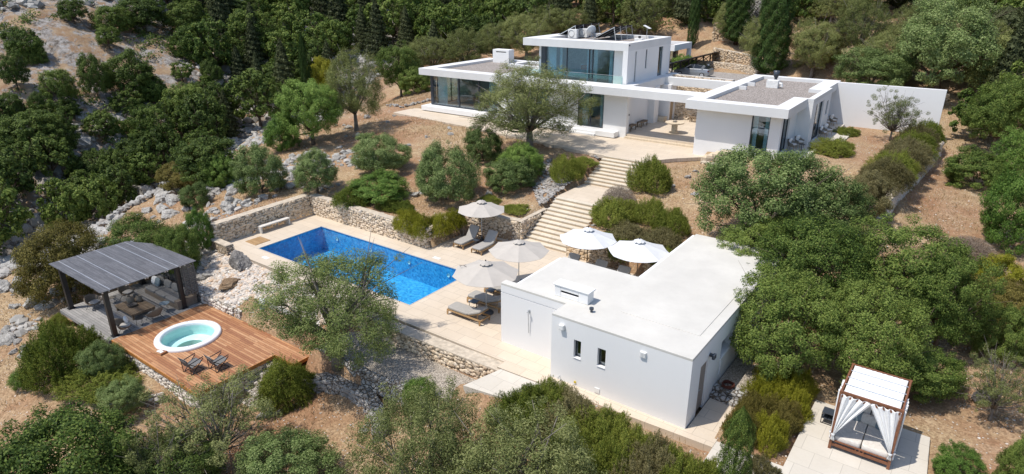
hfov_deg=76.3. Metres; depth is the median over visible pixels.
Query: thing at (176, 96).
evergreen tree
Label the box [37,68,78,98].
evergreen tree
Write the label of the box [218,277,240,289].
rock
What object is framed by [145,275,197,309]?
corner sofa
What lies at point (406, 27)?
conifer tree
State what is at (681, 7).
conifer tree
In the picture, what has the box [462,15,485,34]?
oak tree
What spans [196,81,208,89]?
evergreen tree
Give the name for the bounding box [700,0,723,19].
oak tree
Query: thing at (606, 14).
olive tree
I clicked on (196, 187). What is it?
bush
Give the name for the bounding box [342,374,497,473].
olive tree
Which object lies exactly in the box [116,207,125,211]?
rock
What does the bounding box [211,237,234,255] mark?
stone wall
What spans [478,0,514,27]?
oak tree
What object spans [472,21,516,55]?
olive tree
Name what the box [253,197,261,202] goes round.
rock
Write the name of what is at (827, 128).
rattan armchair
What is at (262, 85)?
oak tree
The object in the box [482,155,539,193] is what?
bush
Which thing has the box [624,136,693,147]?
courtyard step
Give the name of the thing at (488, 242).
sun lounger
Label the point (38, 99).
evergreen tree
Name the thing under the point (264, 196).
rock
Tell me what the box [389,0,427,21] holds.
oak tree
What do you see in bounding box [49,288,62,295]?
rock
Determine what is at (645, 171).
rosemary shrub
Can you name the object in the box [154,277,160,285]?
cushion
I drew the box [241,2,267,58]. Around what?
conifer tree
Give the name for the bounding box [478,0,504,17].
oak tree
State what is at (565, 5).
conifer tree
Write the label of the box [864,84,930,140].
olive tree
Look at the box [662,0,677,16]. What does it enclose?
olive tree
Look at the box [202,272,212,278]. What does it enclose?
rock
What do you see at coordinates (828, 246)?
oak tree
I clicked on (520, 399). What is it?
rosemary shrub
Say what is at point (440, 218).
trailing shrub
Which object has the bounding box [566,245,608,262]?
stone wall
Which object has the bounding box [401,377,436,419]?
bush
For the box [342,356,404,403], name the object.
stone wall
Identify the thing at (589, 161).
rosemary shrub
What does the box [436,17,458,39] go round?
oak tree
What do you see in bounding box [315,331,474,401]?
gravel court
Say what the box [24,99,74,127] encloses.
evergreen tree
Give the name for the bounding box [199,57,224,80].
evergreen tree
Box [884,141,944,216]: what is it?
stone wall
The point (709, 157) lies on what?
side steps
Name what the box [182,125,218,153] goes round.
oak tree
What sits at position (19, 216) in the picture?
oak tree
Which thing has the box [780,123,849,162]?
guest terrace
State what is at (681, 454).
rosemary shrub
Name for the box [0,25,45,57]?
evergreen tree
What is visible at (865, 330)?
oak tree
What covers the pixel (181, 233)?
bush
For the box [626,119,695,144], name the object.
courtyard floor
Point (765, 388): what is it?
hedge shrub
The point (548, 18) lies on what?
olive tree
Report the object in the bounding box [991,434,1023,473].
bush
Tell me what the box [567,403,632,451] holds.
rosemary shrub
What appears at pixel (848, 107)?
garden wall
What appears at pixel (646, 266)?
stone wall
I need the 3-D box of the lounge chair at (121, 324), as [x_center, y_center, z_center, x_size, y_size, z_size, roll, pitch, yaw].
[-19.603,4.453,32.904,0.757,0.764,0.921,-7,23,-18]
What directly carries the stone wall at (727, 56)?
on the ground at (66, 42)
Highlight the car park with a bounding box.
[668,68,750,80]
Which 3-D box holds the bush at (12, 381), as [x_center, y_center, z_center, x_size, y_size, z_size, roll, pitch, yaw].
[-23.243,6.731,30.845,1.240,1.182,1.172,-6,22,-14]
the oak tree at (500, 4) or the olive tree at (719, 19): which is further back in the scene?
the oak tree at (500, 4)
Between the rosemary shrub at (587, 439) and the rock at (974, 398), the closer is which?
the rosemary shrub at (587, 439)
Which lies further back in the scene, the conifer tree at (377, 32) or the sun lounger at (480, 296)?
the conifer tree at (377, 32)
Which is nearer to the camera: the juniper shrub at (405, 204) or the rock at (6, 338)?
the rock at (6, 338)
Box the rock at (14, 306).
[9,303,21,308]
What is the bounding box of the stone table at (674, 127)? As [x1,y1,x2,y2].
[665,120,684,133]
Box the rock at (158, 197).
[153,190,176,204]
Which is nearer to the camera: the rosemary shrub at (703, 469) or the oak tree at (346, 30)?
the rosemary shrub at (703, 469)
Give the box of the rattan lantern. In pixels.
[460,225,466,235]
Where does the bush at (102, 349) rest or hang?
on the ground at (66, 42)
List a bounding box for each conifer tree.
[204,0,218,30]
[207,0,237,48]
[217,90,242,137]
[224,0,237,16]
[228,45,249,93]
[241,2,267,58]
[242,18,268,69]
[248,52,265,103]
[261,20,274,57]
[271,38,301,110]
[281,22,290,43]
[310,0,328,25]
[321,40,338,75]
[324,0,352,31]
[352,6,372,49]
[355,0,370,15]
[363,0,392,59]
[395,6,415,49]
[425,20,440,55]
[437,0,455,12]
[546,0,572,19]
[580,0,600,27]
[670,0,706,24]
[719,0,751,17]
[887,0,907,9]
[904,0,937,16]
[980,19,1023,98]
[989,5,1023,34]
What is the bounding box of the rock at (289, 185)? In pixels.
[285,182,295,188]
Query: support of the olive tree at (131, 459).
on the ground at (66, 42)
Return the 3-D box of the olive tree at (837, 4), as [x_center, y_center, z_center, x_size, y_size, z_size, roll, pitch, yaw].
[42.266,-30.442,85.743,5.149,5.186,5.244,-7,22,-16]
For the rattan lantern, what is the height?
0.867 m
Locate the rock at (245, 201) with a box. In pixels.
[240,198,250,204]
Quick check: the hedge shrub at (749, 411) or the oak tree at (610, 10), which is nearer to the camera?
the hedge shrub at (749, 411)
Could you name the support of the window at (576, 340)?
in the pool house
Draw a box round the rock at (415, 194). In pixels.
[411,192,419,196]
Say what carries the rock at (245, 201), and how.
on the ground at (66, 42)
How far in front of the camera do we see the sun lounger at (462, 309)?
31.07 m
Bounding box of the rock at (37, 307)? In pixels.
[33,300,47,309]
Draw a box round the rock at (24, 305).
[22,293,46,308]
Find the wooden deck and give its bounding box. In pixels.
[111,303,309,397]
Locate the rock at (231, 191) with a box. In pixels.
[224,186,237,197]
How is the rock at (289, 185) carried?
on the ground at (66, 42)
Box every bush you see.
[0,397,146,473]
[6,367,33,391]
[9,216,107,306]
[73,337,128,381]
[78,427,228,473]
[94,211,185,248]
[95,373,148,416]
[153,222,202,275]
[154,161,194,191]
[177,181,210,208]
[178,142,219,186]
[183,206,214,250]
[197,151,237,188]
[228,141,289,195]
[262,113,302,151]
[310,55,335,91]
[345,168,409,203]
[350,131,412,171]
[396,62,430,94]
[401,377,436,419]
[414,138,482,202]
[461,124,503,162]
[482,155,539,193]
[496,139,545,178]
[818,47,843,59]
[847,169,898,217]
[931,439,989,473]
[941,144,1014,189]
[957,342,1023,420]
[962,272,1023,331]
[966,300,1023,366]
[970,252,1023,302]
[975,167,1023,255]
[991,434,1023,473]
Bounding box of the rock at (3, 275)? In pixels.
[0,272,8,278]
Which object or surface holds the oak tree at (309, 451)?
on the ground at (66, 42)
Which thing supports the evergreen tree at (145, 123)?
on the ground at (66, 42)
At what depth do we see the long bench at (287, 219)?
42.33 m
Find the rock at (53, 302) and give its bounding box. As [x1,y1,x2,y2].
[44,299,59,308]
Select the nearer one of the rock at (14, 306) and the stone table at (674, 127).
the rock at (14, 306)
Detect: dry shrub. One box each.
[601,184,636,208]
[948,235,996,260]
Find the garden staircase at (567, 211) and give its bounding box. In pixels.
[523,155,648,252]
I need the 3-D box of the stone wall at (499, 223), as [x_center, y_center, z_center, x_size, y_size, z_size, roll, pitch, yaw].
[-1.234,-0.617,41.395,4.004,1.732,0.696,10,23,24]
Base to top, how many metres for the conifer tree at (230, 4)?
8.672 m
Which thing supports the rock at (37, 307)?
on the ground at (66, 42)
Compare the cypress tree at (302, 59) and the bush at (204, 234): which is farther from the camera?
the cypress tree at (302, 59)
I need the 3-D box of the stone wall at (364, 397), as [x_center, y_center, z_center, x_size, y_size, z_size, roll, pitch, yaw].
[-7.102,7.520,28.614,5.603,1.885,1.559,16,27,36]
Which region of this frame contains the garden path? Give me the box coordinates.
[463,369,537,398]
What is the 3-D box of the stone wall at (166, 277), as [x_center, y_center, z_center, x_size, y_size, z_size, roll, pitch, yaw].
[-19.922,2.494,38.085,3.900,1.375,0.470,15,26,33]
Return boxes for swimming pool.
[258,226,456,304]
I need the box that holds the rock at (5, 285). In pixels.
[0,279,11,293]
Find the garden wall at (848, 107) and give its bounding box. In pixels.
[827,82,946,130]
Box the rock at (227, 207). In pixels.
[219,201,233,213]
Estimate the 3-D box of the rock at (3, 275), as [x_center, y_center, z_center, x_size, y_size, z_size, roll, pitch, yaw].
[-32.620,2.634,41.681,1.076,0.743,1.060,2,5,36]
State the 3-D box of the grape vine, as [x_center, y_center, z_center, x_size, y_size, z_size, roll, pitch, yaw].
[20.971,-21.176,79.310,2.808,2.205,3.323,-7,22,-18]
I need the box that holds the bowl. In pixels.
[126,302,136,306]
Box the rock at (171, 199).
[164,194,180,206]
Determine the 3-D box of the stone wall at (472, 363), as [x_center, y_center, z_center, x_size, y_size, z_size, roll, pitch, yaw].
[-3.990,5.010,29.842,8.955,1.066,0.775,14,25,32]
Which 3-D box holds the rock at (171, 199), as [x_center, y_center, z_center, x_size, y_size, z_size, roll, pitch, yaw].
[-25.173,-2.677,48.776,1.378,0.861,1.494,-22,51,-38]
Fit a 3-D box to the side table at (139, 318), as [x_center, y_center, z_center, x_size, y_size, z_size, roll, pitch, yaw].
[-19.182,4.355,33.612,0.408,0.421,0.400,15,26,33]
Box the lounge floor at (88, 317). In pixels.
[60,279,201,344]
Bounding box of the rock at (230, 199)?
[224,196,234,202]
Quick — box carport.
[669,51,718,72]
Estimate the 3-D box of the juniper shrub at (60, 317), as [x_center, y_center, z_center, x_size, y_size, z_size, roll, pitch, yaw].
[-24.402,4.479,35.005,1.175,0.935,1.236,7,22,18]
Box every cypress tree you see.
[298,33,310,109]
[308,64,314,102]
[687,0,701,46]
[716,406,756,473]
[720,0,755,44]
[750,0,798,73]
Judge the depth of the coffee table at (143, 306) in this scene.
34.77 m
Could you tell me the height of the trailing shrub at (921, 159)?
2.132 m
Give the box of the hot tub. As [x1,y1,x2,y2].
[153,320,221,352]
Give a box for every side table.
[135,316,143,325]
[159,301,168,312]
[468,299,478,307]
[487,287,496,295]
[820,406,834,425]
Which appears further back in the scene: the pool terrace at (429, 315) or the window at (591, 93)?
the window at (591, 93)
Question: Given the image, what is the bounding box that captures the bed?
[568,63,593,78]
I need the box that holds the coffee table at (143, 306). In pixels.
[114,298,154,319]
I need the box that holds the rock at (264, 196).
[258,194,267,199]
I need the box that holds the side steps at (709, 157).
[701,149,733,162]
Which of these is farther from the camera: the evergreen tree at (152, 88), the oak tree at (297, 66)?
the oak tree at (297, 66)
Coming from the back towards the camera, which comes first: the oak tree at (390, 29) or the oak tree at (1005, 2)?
the oak tree at (390, 29)
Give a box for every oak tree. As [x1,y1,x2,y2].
[0,140,37,206]
[0,179,34,248]
[23,133,77,178]
[34,176,89,229]
[57,169,103,202]
[76,173,123,221]
[94,146,135,184]
[95,163,138,205]
[125,146,169,185]
[138,122,182,171]
[159,0,180,9]
[165,94,209,131]
[177,86,230,139]
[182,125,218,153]
[184,0,205,9]
[184,13,231,66]
[202,81,232,114]
[223,67,289,126]
[231,423,344,473]
[240,0,274,19]
[260,26,299,63]
[261,58,299,79]
[264,78,343,144]
[267,0,309,18]
[270,1,305,34]
[288,59,317,94]
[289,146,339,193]
[292,10,331,55]
[294,38,323,68]
[297,0,313,11]
[304,17,347,54]
[318,16,354,48]
[343,4,369,33]
[344,0,357,9]
[364,0,415,44]
[371,39,422,97]
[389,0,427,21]
[408,0,441,37]
[413,0,453,43]
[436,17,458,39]
[448,0,478,32]
[452,14,482,43]
[456,0,480,14]
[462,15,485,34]
[475,13,503,41]
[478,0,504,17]
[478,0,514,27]
[493,0,521,25]
[505,0,553,26]
[571,0,582,8]
[596,0,634,24]
[608,0,637,17]
[686,143,856,243]
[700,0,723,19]
[716,215,814,268]
[729,261,851,382]
[750,213,878,312]
[785,171,881,252]
[790,0,832,25]
[809,277,935,390]
[828,0,871,15]
[831,46,919,85]
[837,211,981,324]
[876,344,973,404]
[881,0,1016,89]
[894,244,1008,351]
[947,86,1015,139]
[959,72,1023,149]
[964,0,994,8]
[974,0,1001,13]
[988,124,1023,178]
[996,0,1023,11]
[997,0,1023,32]
[999,59,1023,131]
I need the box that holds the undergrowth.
[0,0,908,254]
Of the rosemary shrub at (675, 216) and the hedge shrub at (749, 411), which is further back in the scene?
the rosemary shrub at (675, 216)
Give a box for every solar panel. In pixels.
[558,23,599,36]
[592,25,632,40]
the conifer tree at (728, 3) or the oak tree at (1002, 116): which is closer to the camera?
the oak tree at (1002, 116)
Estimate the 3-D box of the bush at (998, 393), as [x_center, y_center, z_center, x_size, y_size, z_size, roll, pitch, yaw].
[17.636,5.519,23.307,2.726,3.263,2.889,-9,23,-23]
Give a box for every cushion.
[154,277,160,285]
[852,412,863,420]
[861,413,870,423]
[868,415,875,426]
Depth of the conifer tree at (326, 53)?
89.20 m
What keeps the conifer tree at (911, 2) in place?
on the ground at (66, 42)
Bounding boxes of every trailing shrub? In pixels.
[253,351,317,421]
[331,183,373,209]
[392,206,418,233]
[407,213,433,239]
[430,212,457,237]
[445,207,468,229]
[606,237,629,262]
[650,246,671,266]
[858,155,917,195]
[878,140,928,176]
[896,127,940,161]
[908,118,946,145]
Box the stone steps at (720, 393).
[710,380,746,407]
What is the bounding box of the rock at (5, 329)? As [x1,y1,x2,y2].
[0,325,11,333]
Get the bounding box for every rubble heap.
[532,172,572,207]
[539,158,554,193]
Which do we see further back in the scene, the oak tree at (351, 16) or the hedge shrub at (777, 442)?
the oak tree at (351, 16)
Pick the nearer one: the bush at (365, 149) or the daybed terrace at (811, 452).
the daybed terrace at (811, 452)
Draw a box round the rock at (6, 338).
[0,332,15,345]
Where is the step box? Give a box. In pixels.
[154,349,167,355]
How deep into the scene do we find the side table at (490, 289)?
33.15 m
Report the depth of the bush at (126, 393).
28.42 m
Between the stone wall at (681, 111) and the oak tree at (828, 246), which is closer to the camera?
the oak tree at (828, 246)
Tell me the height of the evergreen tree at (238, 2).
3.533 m
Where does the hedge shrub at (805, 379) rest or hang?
on the ground at (66, 42)
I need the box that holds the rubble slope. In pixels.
[181,242,346,324]
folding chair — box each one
[177,353,204,375]
[203,351,229,372]
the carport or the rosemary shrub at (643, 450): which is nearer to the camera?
the rosemary shrub at (643, 450)
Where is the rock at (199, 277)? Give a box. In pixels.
[194,273,205,280]
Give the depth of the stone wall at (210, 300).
35.36 m
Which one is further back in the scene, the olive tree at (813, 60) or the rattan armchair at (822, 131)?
the olive tree at (813, 60)
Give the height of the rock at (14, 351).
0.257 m
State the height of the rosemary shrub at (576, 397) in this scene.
1.657 m
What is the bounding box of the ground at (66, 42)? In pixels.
[0,0,1023,473]
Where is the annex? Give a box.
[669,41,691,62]
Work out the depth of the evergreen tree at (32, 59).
77.27 m
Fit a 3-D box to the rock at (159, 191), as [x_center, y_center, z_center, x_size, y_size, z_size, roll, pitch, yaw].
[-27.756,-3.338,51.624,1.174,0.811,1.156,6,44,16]
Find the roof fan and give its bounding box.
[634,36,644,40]
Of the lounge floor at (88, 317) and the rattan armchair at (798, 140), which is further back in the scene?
the rattan armchair at (798, 140)
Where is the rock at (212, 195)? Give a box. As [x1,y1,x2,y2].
[205,192,214,199]
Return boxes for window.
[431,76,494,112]
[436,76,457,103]
[546,46,614,83]
[575,340,579,356]
[578,93,603,127]
[599,348,604,365]
[748,115,770,153]
[779,119,788,150]
[811,101,822,139]
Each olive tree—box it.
[95,401,209,473]
[133,364,287,473]
[239,225,421,371]
[322,42,385,130]
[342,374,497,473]
[402,41,428,66]
[408,35,457,67]
[440,27,487,62]
[445,396,609,473]
[463,56,601,147]
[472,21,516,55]
[500,11,553,59]
[526,5,573,33]
[554,8,594,31]
[580,0,604,21]
[597,4,628,22]
[616,0,670,34]
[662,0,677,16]
[712,1,744,34]
[738,9,798,60]
[784,12,847,77]
[792,23,847,53]
[808,0,851,23]
[833,0,895,65]
[849,25,928,79]
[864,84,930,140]
[886,3,932,37]
[915,22,972,81]
[936,8,967,29]
[948,18,1011,63]
[957,27,1023,89]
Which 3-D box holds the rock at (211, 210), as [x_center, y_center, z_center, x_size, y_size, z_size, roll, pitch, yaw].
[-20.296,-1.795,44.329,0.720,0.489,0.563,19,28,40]
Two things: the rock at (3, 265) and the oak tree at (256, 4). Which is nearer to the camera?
the rock at (3, 265)
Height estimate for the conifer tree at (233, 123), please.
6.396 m
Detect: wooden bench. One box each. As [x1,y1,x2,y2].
[629,123,636,131]
[637,119,647,127]
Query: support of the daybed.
on the daybed terrace at (811, 452)
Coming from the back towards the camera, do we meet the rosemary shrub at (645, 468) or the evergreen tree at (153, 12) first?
the evergreen tree at (153, 12)
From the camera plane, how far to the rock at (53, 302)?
36.94 m
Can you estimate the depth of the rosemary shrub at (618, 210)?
38.67 m
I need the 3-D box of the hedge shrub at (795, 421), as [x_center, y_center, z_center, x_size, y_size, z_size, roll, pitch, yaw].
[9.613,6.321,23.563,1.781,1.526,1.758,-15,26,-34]
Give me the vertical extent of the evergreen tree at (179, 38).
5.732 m
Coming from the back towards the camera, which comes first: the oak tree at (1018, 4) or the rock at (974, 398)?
the oak tree at (1018, 4)
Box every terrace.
[228,214,732,451]
[393,108,701,162]
[704,400,929,473]
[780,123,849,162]
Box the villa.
[419,33,840,156]
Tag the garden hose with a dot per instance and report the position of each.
(728, 387)
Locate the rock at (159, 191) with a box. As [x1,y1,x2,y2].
[154,189,166,195]
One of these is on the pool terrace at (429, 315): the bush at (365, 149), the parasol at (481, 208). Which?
the parasol at (481, 208)
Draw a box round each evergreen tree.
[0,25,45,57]
[0,47,30,90]
[0,91,26,115]
[0,99,14,122]
[0,111,64,157]
[0,125,25,145]
[21,46,49,65]
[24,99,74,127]
[26,91,53,114]
[35,110,80,151]
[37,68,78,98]
[55,0,88,24]
[58,98,83,115]
[66,147,117,183]
[76,51,114,96]
[80,109,119,140]
[86,5,135,33]
[95,26,123,48]
[101,47,157,95]
[106,0,172,32]
[106,88,144,113]
[113,130,160,169]
[115,118,136,135]
[126,103,176,139]
[126,130,154,148]
[137,76,166,101]
[147,82,167,99]
[158,81,216,131]
[162,137,184,150]
[165,0,207,30]
[165,21,209,60]
[169,61,194,81]
[170,135,238,184]
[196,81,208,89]
[197,74,213,84]
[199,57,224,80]
[220,37,249,65]
[226,0,246,12]
[226,9,281,52]
[237,6,245,22]
[261,65,299,90]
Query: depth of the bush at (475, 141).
48.15 m
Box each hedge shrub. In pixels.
[719,403,761,449]
[733,388,775,423]
[739,374,787,399]
[750,409,790,458]
[752,361,791,386]
[760,391,804,439]
[764,378,813,423]
[782,365,820,404]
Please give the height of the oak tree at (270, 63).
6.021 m
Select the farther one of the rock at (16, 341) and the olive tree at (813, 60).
the olive tree at (813, 60)
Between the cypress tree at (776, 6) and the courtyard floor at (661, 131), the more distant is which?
the cypress tree at (776, 6)
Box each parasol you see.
[452,260,518,315]
[458,199,503,242]
[489,239,549,281]
[560,226,616,262]
[608,238,668,275]
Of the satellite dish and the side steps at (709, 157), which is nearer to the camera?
the side steps at (709, 157)
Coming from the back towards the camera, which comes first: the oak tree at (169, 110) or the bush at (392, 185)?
the oak tree at (169, 110)
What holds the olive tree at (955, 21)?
on the ground at (66, 42)
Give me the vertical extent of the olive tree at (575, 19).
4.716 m
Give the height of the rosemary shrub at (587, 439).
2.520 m
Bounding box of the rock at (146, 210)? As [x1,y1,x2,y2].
[141,207,152,213]
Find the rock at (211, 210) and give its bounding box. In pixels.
[208,207,217,213]
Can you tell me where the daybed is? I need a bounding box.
[828,363,912,469]
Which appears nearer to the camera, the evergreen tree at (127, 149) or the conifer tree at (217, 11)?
the evergreen tree at (127, 149)
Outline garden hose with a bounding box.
[721,380,734,389]
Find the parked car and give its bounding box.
[674,63,713,76]
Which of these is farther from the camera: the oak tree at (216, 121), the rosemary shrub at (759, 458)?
the oak tree at (216, 121)
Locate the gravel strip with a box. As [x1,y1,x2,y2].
[719,313,800,390]
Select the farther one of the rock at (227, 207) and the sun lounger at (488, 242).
the rock at (227, 207)
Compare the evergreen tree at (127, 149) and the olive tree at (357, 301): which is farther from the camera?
the evergreen tree at (127, 149)
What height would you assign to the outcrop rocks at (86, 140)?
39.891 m
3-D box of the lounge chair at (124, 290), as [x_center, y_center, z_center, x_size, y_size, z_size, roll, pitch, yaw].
[-21.548,3.064,36.456,0.757,0.764,0.921,4,22,11]
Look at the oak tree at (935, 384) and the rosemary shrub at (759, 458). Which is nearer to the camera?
the rosemary shrub at (759, 458)
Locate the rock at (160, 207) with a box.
[156,203,168,213]
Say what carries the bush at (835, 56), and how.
on the ground at (66, 42)
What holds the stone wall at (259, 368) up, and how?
on the ground at (66, 42)
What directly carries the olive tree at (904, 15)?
on the ground at (66, 42)
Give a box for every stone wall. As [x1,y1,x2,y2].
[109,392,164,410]
[119,348,202,409]
[156,272,186,286]
[186,284,235,316]
[201,360,272,412]
[208,194,310,241]
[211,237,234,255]
[234,308,242,319]
[239,362,290,408]
[251,389,277,407]
[302,372,385,442]
[309,193,426,248]
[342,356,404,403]
[353,309,502,378]
[422,216,458,247]
[464,215,520,239]
[517,208,546,239]
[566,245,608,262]
[608,253,652,270]
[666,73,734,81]
[674,86,712,120]
[695,60,759,74]
[712,22,753,42]
[712,47,774,75]
[748,0,761,22]
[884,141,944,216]
[945,94,949,101]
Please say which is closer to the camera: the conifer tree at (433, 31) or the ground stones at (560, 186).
the ground stones at (560, 186)
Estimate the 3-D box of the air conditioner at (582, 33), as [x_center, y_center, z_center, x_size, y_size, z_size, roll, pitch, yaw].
[6.486,-18.477,59.066,0.900,0.820,0.375,14,26,32]
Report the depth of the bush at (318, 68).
85.17 m
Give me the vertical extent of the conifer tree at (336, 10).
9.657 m
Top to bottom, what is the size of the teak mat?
0.030 m
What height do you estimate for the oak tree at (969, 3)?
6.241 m
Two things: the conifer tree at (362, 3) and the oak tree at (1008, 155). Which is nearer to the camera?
the oak tree at (1008, 155)
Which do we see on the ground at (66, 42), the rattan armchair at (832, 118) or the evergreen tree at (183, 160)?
the evergreen tree at (183, 160)
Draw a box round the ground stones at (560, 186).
[0,78,1017,465]
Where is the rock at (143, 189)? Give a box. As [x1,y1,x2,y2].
[138,185,153,194]
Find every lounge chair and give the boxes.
[84,294,103,310]
[115,318,134,334]
[117,285,136,298]
[144,307,163,319]
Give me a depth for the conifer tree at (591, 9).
94.13 m
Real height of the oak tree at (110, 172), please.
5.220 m
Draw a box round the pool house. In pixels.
[501,234,784,428]
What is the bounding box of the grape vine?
[671,53,696,69]
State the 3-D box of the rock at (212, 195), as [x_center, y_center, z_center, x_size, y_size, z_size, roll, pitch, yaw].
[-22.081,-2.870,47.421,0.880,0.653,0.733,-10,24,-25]
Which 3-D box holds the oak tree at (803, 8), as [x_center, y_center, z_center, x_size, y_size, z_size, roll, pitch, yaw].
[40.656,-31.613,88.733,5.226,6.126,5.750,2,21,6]
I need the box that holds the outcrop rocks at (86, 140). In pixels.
[0,0,394,268]
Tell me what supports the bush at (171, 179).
on the ground at (66, 42)
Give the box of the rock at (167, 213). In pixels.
[161,209,179,220]
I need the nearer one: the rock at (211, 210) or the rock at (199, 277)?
the rock at (199, 277)
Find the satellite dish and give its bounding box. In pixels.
[586,25,595,38]
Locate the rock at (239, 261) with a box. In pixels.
[228,250,251,271]
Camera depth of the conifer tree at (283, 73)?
84.08 m
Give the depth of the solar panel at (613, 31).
57.65 m
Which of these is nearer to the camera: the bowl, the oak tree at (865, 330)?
the oak tree at (865, 330)
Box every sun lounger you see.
[447,302,489,325]
[453,224,483,249]
[467,290,500,312]
[471,230,501,255]
[484,286,501,293]
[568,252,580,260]
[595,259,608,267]
[617,265,631,273]
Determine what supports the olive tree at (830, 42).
on the ground at (66, 42)
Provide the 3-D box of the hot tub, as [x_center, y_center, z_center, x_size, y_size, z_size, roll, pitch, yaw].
[-16.186,5.386,32.750,3.096,1.196,3.096,15,26,33]
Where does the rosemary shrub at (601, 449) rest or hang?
on the ground at (66, 42)
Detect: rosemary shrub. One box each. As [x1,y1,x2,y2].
[14,315,105,394]
[50,354,145,404]
[484,383,551,447]
[511,374,575,427]
[533,414,600,472]
[539,384,607,441]
[548,152,587,183]
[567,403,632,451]
[575,430,637,473]
[577,156,599,167]
[588,194,644,229]
[594,415,664,473]
[609,449,667,473]
[610,220,654,242]
[621,429,687,473]
[624,153,673,194]
[630,195,667,226]
[641,226,683,252]
[649,206,691,236]
[654,441,716,473]
[659,461,678,473]
[680,452,724,473]
[741,453,782,473]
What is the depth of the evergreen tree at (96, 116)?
70.36 m
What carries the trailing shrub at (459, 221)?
on the stone wall at (428, 239)
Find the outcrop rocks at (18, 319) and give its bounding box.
[0,133,373,337]
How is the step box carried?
on the wooden deck
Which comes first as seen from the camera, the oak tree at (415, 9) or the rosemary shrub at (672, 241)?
the rosemary shrub at (672, 241)
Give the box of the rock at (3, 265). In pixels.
[0,258,15,268]
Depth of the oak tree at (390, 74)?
75.53 m
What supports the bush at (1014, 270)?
on the ground at (66, 42)
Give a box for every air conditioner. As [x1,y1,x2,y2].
[568,29,578,38]
[578,28,588,37]
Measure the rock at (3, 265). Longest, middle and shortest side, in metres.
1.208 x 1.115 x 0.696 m
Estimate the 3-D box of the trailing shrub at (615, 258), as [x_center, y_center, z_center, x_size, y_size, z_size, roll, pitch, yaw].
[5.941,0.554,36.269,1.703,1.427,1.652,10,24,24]
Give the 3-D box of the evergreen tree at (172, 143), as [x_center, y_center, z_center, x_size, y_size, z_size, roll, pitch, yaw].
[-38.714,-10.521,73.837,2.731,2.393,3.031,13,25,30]
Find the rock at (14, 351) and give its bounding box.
[8,348,17,354]
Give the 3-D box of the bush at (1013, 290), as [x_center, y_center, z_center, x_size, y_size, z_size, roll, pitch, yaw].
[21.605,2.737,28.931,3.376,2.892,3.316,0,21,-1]
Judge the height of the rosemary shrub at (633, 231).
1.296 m
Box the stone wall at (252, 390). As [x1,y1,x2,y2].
[239,362,290,408]
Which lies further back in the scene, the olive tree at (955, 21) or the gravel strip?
the olive tree at (955, 21)
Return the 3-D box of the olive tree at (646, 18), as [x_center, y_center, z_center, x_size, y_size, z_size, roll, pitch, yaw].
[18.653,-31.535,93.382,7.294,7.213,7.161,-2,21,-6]
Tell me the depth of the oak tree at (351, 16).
101.15 m
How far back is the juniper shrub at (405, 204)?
41.99 m
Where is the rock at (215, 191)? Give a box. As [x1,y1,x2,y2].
[206,186,220,194]
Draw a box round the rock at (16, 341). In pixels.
[13,338,22,344]
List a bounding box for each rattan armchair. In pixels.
[787,138,796,150]
[795,135,803,148]
[817,126,826,137]
[823,123,831,134]
[828,114,837,125]
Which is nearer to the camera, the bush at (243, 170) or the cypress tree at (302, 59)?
the bush at (243, 170)
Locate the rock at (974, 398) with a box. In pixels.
[971,388,990,403]
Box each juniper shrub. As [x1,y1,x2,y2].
[47,313,71,327]
[375,196,399,212]
[389,199,415,213]
[477,194,502,204]
[504,203,529,215]
[808,136,855,158]
[832,126,860,137]
[862,147,920,182]
[881,132,937,167]
[889,123,942,151]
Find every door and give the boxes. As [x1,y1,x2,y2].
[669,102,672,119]
[696,362,705,410]
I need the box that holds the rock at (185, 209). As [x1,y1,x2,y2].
[181,206,190,211]
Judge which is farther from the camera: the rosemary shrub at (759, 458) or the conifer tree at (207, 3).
the conifer tree at (207, 3)
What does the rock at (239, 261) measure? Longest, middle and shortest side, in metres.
1.893 x 1.130 x 0.856 m
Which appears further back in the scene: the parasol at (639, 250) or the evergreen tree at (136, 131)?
the evergreen tree at (136, 131)
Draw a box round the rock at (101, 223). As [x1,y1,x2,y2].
[97,221,105,226]
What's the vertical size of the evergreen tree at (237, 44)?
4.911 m
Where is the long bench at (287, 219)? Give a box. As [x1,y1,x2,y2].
[258,217,290,233]
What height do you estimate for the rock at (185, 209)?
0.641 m
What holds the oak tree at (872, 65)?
on the ground at (66, 42)
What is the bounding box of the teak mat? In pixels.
[245,236,269,244]
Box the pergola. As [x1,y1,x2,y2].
[49,241,200,337]
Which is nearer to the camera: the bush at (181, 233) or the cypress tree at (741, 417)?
the cypress tree at (741, 417)
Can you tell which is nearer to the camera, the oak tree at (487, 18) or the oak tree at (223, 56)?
the oak tree at (223, 56)
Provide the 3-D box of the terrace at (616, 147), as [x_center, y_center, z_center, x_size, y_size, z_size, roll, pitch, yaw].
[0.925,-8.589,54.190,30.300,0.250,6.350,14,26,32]
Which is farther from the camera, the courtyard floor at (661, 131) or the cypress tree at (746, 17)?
the cypress tree at (746, 17)

